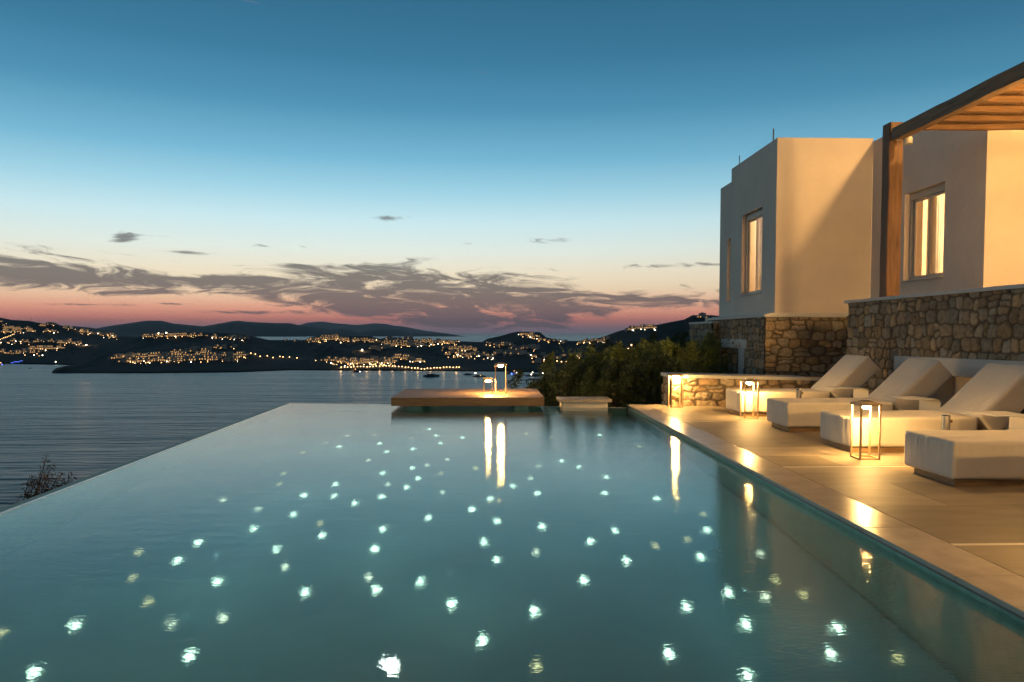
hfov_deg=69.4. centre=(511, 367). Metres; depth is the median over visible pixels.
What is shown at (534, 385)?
tamarisk bush
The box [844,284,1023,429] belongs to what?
retaining wall
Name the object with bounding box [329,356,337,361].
whitewashed house
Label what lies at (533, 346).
whitewashed house
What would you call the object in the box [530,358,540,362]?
whitewashed house
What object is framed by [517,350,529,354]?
whitewashed house
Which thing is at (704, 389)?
garden wall
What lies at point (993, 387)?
sun lounger
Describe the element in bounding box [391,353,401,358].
whitewashed house
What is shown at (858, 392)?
side table
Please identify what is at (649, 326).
whitewashed house
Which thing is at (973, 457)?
sun lounger
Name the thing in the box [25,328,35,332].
whitewashed house
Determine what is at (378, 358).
whitewashed house
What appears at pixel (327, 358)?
whitewashed house
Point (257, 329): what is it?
island
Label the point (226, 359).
whitewashed house
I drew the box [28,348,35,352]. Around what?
whitewashed house
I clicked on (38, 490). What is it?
twiggy plant
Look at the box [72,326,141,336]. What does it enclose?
island
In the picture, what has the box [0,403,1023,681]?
pool water
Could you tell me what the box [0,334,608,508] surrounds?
sea
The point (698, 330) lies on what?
garden wall
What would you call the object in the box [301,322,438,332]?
mountain range
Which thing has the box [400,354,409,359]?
whitewashed house
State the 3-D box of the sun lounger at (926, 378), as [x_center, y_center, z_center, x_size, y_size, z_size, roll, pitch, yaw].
[4.552,0.348,9.782,2.142,0.917,0.733,0,3,-1]
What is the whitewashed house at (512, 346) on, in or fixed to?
on the headland
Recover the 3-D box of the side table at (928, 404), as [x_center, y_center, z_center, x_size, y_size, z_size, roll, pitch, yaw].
[4.792,0.606,8.858,0.430,0.485,0.430,0,3,-2]
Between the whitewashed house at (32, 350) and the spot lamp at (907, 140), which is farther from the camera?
the whitewashed house at (32, 350)
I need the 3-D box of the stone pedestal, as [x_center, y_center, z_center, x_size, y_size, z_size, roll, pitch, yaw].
[1.283,0.849,13.293,0.930,0.598,0.600,0,3,-2]
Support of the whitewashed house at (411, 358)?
on the headland
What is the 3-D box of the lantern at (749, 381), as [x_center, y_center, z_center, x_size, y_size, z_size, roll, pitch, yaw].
[3.521,0.462,10.974,0.222,0.581,0.222,0,3,-2]
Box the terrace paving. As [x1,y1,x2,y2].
[648,405,1023,576]
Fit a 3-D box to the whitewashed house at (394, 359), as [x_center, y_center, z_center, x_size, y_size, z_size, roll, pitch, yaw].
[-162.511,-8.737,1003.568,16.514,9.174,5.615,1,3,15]
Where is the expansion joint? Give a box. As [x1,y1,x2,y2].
[799,466,1023,545]
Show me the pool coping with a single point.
(999, 585)
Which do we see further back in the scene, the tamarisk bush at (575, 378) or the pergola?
the tamarisk bush at (575, 378)
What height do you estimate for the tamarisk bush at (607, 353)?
3.444 m
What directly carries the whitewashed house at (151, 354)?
on the headland
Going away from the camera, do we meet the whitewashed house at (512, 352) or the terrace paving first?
the terrace paving
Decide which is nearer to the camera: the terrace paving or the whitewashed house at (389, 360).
the terrace paving
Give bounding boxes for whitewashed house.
[1,329,11,332]
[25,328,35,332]
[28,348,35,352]
[34,345,44,349]
[44,345,56,349]
[108,354,116,359]
[117,358,127,362]
[124,356,132,361]
[138,357,145,362]
[147,352,161,356]
[155,355,164,360]
[163,356,173,361]
[174,353,185,356]
[175,356,182,361]
[186,355,196,360]
[189,347,197,351]
[198,355,206,359]
[206,355,214,360]
[218,344,226,348]
[220,357,229,360]
[230,334,236,338]
[236,351,247,354]
[322,356,331,360]
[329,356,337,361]
[355,359,363,363]
[362,358,373,362]
[368,345,380,350]
[370,356,382,361]
[381,344,393,348]
[382,358,391,363]
[386,357,398,361]
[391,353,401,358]
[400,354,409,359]
[405,356,414,359]
[406,342,416,346]
[413,358,424,361]
[493,349,504,354]
[508,344,515,349]
[509,350,518,355]
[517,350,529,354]
[527,344,539,349]
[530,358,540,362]
[645,324,657,328]
[699,312,705,317]
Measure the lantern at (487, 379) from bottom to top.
0.301 m
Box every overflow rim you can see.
[0,403,290,513]
[540,406,625,407]
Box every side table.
[825,386,868,397]
[885,396,940,410]
[968,411,1023,429]
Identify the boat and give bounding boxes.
[423,372,438,376]
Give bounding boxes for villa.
[705,129,1023,375]
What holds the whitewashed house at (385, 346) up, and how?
on the headland
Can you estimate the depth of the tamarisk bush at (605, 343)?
22.37 m
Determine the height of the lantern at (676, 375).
0.581 m
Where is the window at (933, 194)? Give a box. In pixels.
[901,183,944,281]
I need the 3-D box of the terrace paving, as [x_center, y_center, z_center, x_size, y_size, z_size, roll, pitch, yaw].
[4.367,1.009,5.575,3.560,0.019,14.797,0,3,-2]
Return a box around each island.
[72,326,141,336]
[96,321,458,336]
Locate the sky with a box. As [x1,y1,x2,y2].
[0,0,1023,333]
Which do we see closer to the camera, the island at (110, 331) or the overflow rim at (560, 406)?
the overflow rim at (560, 406)
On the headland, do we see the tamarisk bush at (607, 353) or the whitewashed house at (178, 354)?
the whitewashed house at (178, 354)
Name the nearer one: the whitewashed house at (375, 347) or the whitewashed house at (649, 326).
the whitewashed house at (649, 326)
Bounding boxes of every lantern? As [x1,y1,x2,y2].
[483,377,492,393]
[495,363,506,392]
[668,373,683,407]
[740,379,759,418]
[850,400,882,459]
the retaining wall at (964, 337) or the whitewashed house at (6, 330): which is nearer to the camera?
the retaining wall at (964, 337)
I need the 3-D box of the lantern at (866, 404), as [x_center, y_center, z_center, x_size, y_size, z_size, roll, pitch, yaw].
[3.543,0.624,7.412,0.218,0.581,0.218,0,3,-2]
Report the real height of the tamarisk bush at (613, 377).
2.315 m
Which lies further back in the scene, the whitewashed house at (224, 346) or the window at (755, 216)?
the whitewashed house at (224, 346)
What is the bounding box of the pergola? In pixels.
[879,62,1023,296]
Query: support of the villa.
on the upper terrace
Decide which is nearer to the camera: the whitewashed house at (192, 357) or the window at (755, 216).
the window at (755, 216)
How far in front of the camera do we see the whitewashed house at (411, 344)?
1236.31 m
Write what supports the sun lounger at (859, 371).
on the terrace paving
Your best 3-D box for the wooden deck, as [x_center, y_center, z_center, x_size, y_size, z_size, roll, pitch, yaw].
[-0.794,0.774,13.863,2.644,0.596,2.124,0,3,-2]
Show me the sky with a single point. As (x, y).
(441, 166)
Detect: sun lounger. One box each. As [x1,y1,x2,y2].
[726,355,879,416]
[767,358,951,431]
[820,363,1023,452]
[904,430,1023,485]
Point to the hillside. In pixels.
(97, 345)
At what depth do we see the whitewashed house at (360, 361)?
975.09 m
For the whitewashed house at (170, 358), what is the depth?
958.22 m
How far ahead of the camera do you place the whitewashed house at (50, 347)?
1266.94 m
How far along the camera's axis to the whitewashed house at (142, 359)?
954.23 m
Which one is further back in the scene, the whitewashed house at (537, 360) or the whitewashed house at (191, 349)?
the whitewashed house at (191, 349)
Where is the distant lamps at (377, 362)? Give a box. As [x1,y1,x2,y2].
[45,329,644,365]
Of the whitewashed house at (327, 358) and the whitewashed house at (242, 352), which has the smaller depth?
the whitewashed house at (327, 358)
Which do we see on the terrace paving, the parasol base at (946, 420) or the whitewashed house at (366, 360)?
the parasol base at (946, 420)
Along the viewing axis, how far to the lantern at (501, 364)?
13.68 m
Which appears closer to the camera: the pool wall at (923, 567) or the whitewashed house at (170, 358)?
the pool wall at (923, 567)
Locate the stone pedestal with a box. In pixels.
[556,396,611,407]
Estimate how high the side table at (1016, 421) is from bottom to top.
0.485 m
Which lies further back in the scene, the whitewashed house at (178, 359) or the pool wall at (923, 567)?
the whitewashed house at (178, 359)
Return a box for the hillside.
[0,318,136,364]
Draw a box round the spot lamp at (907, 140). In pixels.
[903,136,911,144]
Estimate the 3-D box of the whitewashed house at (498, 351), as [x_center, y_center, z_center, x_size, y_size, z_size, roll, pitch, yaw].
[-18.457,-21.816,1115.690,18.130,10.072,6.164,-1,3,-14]
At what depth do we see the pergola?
11.17 m
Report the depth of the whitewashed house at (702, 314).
1060.34 m
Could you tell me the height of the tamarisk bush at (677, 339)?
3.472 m
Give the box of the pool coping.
[627,404,1023,617]
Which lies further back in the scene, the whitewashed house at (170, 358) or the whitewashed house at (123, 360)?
the whitewashed house at (170, 358)
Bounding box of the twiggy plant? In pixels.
[16,455,76,501]
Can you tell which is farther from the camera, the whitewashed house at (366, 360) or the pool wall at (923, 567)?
the whitewashed house at (366, 360)
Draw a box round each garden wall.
[661,372,852,405]
[689,321,726,373]
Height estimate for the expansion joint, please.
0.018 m
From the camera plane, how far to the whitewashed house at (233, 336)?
1273.86 m
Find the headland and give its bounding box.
[52,315,718,372]
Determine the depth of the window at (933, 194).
13.38 m
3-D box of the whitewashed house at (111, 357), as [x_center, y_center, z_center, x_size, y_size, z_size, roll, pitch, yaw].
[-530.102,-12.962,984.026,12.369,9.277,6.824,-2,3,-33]
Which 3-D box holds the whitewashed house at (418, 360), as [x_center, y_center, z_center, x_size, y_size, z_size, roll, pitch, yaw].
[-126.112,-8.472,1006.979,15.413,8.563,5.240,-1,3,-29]
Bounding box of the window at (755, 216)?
[740,209,761,295]
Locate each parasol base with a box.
[796,389,802,397]
[941,415,952,429]
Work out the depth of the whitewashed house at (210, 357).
968.12 m
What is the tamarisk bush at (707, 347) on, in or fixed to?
on the ground
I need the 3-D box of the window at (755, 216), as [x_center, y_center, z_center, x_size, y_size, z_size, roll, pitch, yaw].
[5.475,-2.535,16.222,0.490,2.086,1.413,0,3,-2]
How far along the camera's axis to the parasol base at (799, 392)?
10.56 m
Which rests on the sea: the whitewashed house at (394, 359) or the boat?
the boat
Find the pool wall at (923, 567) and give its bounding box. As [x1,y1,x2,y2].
[628,407,1023,623]
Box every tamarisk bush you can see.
[507,367,579,405]
[528,352,628,406]
[543,340,630,394]
[577,356,657,407]
[583,333,675,364]
[600,337,697,390]
[611,350,706,406]
[639,330,690,359]
[650,332,734,403]
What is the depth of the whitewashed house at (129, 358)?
949.43 m
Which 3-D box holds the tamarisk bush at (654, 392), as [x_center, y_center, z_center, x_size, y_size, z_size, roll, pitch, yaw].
[2.909,0.870,14.996,2.293,2.434,1.919,0,3,-2]
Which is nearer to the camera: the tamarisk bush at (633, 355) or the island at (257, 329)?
the tamarisk bush at (633, 355)
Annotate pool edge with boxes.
[0,403,288,511]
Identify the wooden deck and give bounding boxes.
[391,388,543,408]
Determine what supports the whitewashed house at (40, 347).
on the hillside
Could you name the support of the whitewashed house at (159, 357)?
on the headland

